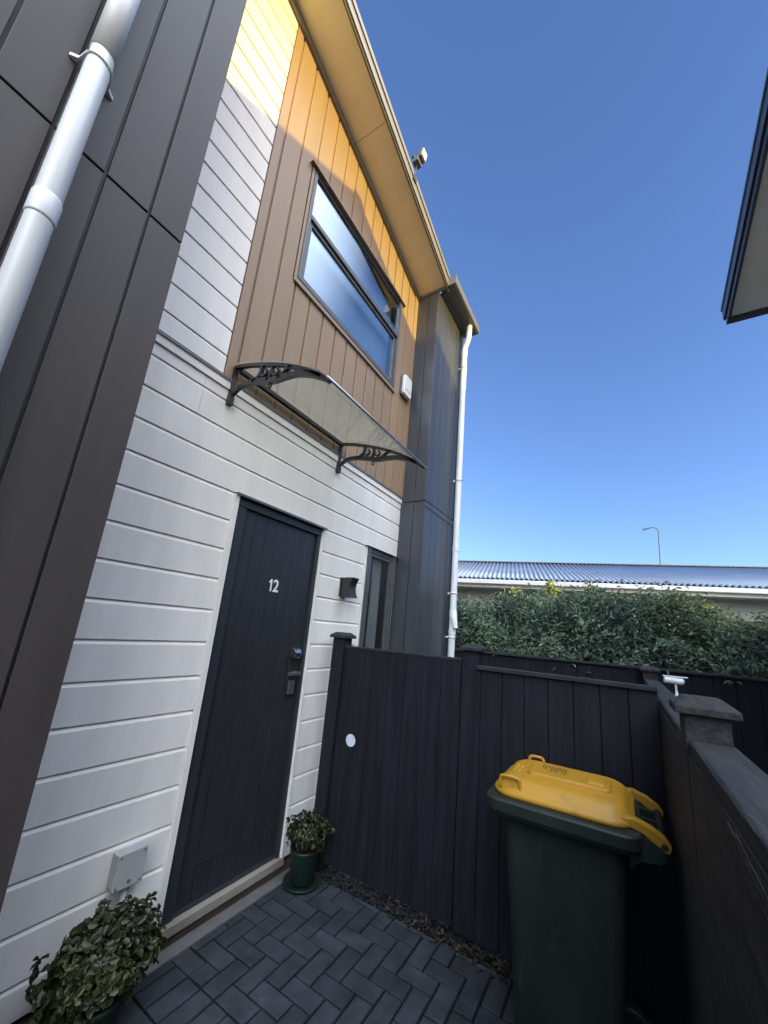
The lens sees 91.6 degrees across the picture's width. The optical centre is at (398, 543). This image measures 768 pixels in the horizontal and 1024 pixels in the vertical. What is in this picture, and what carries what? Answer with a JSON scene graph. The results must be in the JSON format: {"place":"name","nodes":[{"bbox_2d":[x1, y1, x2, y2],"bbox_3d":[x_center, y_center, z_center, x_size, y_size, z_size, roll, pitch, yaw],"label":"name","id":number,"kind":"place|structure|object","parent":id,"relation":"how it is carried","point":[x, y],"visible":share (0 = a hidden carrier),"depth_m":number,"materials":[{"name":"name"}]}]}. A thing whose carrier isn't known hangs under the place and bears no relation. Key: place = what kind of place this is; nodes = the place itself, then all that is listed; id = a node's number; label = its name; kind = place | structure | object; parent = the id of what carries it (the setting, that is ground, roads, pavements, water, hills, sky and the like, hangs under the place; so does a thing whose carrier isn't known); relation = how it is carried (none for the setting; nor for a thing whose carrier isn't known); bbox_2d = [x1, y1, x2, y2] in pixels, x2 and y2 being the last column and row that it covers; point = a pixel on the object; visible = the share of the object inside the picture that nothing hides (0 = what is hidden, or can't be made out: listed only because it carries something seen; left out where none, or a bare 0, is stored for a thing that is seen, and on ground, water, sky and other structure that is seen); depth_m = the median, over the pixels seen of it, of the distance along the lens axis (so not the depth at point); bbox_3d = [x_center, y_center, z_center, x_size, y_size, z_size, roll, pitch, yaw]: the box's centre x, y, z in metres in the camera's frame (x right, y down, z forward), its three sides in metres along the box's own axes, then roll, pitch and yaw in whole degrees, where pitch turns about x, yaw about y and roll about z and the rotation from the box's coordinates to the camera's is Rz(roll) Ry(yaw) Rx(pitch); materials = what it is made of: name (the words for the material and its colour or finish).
{"place":"outdoors","nodes":[
{"label":"outdoors","id":0,"kind":"place"},
{"bbox_2d":[113,880,514,1023],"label":"paving","id":1,"kind":"structure","parent":0,"point":[232,1002],"depth_m":1.84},
{"bbox_2d":[25,891,166,1023],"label":"potted shrub","id":2,"kind":"object","parent":1,"relation":"on","point":[96,966],"visible":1,"depth_m":1.45,"materials":[{"name":"green plant"}]},
{"bbox_2d":[282,809,334,894],"bbox_3d":[-0.621,2.035,2.520,0.323,0.442,0.308,17,-18,-41],"label":"potted shrub","id":3,"kind":"object","parent":1,"relation":"on","point":[301,876],"visible":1,"depth_m":2.46,"materials":[{"name":"green plant"}]},
{"bbox_2d":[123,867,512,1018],"bbox_3d":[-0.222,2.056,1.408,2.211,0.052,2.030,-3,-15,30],"label":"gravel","id":4,"kind":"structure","parent":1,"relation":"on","point":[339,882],"depth_m":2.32,"materials":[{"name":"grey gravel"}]},
{"bbox_2d":[367,895,512,983],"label":"leaf litter","id":5,"kind":"object","parent":4,"relation":"on","point":[463,951],"visible":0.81,"depth_m":2.06,"materials":[{"name":"brown plant"}]},
{"bbox_2d":[452,643,682,1023],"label":"timber fence","id":6,"kind":"object","parent":4,"relation":"on","point":[511,717],"visible":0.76,"depth_m":2.08,"materials":[{"name":"black wood"}]},
{"bbox_2d":[486,755,671,1023],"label":"wheelie bin","id":7,"kind":"object","parent":1,"relation":"on","point":[575,838],"visible":1,"depth_m":1.51,"materials":[{"name":"green plastic"}]},
{"bbox_2d":[323,866,510,979],"bbox_3d":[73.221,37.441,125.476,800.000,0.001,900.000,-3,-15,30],"label":"ground","id":8,"kind":"structure","parent":0,"point":[421,914],"depth_m":2.42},
{"bbox_2d":[0,0,478,1023],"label":"townhouse","id":9,"kind":"structure","parent":8,"relation":"on","point":[200,200],"depth_m":2.12,"materials":[{"name":"white paint"}]},
{"bbox_2d":[106,842,147,906],"bbox_3d":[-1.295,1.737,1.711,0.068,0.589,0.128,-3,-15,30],"label":"junction box","id":10,"kind":"object","parent":9,"relation":"attached to","point":[127,868],"visible":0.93,"depth_m":1.74,"materials":[{"name":"grey plastic"}]},
{"bbox_2d":[141,867,289,976],"bbox_3d":[-0.967,2.191,2.216,0.080,0.052,1.040,-3,-15,30],"label":"door step","id":11,"kind":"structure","parent":9,"relation":"attached to","point":[179,946],"depth_m":2.09,"materials":[{"name":"concrete"}]},
{"bbox_2d":[153,492,327,938],"bbox_3d":[-0.934,0.938,2.492,0.098,2.404,0.873,-3,-15,30],"label":"door","id":12,"kind":"structure","parent":9,"relation":"in","point":[228,831],"depth_m":2.42,"materials":[{"name":"black paint"}]},
{"bbox_2d":[225,362,426,473],"bbox_3d":[-0.430,-0.867,2.641,0.875,0.392,1.152,-3,-15,30],"label":"door canopy","id":13,"kind":"object","parent":9,"relation":"attached to","point":[261,380],"visible":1,"depth_m":2.40,"materials":[{"name":"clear plastic"}]},
{"bbox_2d":[339,577,358,597],"bbox_3d":[-0.427,0.385,3.260,0.133,0.170,0.110,-3,-15,30],"label":"wall lamp","id":14,"kind":"object","parent":9,"relation":"attached to","point":[347,587],"visible":1,"depth_m":3.23,"materials":[{"name":"black plastic"}]},
{"bbox_2d":[293,159,406,392],"bbox_3d":[-0.428,-2.480,3.754,0.176,1.226,1.630,-3,-15,30],"label":"window","id":15,"kind":"structure","parent":9,"relation":"in","point":[327,269],"depth_m":3.67,"materials":[{"name":"clear glass"}]},
{"bbox_2d":[355,545,397,649],"bbox_3d":[-0.286,0.807,3.729,0.202,1.482,0.602,-3,-15,30],"label":"window","id":16,"kind":"structure","parent":9,"relation":"in","point":[378,556],"depth_m":3.78,"materials":[{"name":"brown metal"}]},
{"bbox_2d":[399,375,411,400],"bbox_3d":[0.093,-1.851,4.426,0.065,0.265,0.180,-3,-15,30],"label":"alarm box","id":17,"kind":"object","parent":9,"relation":"attached to","point":[405,388],"visible":1,"depth_m":4.38,"materials":[{"name":"plastic"}]},
{"bbox_2d":[412,148,426,183],"bbox_3d":[0.214,-4.051,4.027,0.147,0.420,0.110,-3,-15,30],"label":"floodlight","id":18,"kind":"object","parent":9,"relation":"attached to","point":[418,160],"visible":1,"depth_m":4.03,"materials":[{"name":"white plastic"}]},
{"bbox_2d":[312,632,355,873],"bbox_3d":[-0.513,1.544,2.875,0.154,1.681,0.154,-3,-15,30],"label":"gate post","id":19,"kind":"object","parent":8,"relation":"on","point":[341,640],"visible":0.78,"depth_m":2.85,"materials":[{"name":"black wood"}]},
{"bbox_2d":[323,645,462,926],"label":"timber gate","id":20,"kind":"structure","parent":19,"relation":"attached to","point":[392,808],"depth_m":2.52,"materials":[{"name":"black wood"}]},
{"bbox_2d":[454,648,767,774],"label":"back fence","id":21,"kind":"object","parent":8,"relation":"on","point":[747,699],"visible":0.12,"depth_m":3.21,"materials":[{"name":"black wood"}]},
{"bbox_2d":[455,579,767,687],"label":"hedge","id":22,"kind":"object","parent":8,"relation":"on","point":[693,638],"visible":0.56,"depth_m":4.12,"materials":[{"name":"green plant"}]},
{"bbox_2d":[643,527,660,563],"bbox_3d":[20.499,4.340,29.680,1.153,11.785,0.160,-3,-15,30],"label":"street lamp","id":23,"kind":"object","parent":8,"relation":"on","point":[658,542],"visible":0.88,"depth_m":30.48,"materials":[{"name":"metal"}]},
{"bbox_2d":[639,665,767,1023],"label":"side fence","id":24,"kind":"object","parent":8,"relation":"on","point":[716,786],"visible":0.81,"depth_m":0.87,"materials":[{"name":"black wood"}]},
{"bbox_2d":[662,675,687,695],"bbox_3d":[1.373,0.722,1.846,0.104,0.128,0.035,-1,-14,23],"label":"security camera","id":25,"kind":"object","parent":24,"relation":"on","point":[676,680],"visible":0.86,"depth_m":1.85,"materials":[{"name":"plastic"}]},
{"bbox_2d":[720,68,767,324],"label":"neighbour building","id":26,"kind":"structure","parent":8,"relation":"on","point":[745,295],"depth_m":2.80,"materials":[{"name":"grey"}]},
{"bbox_2d":[355,0,767,566],"label":"sky","id":27,"kind":"structure","parent":0,"point":[581,180],"materials":[{"name":"blue"}]},
{"bbox_2d":[455,560,767,659],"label":"house","id":28,"kind":"structure","parent":0,"point":[743,590],"depth_m":10.20,"materials":[{"name":"metal"}]}
]}

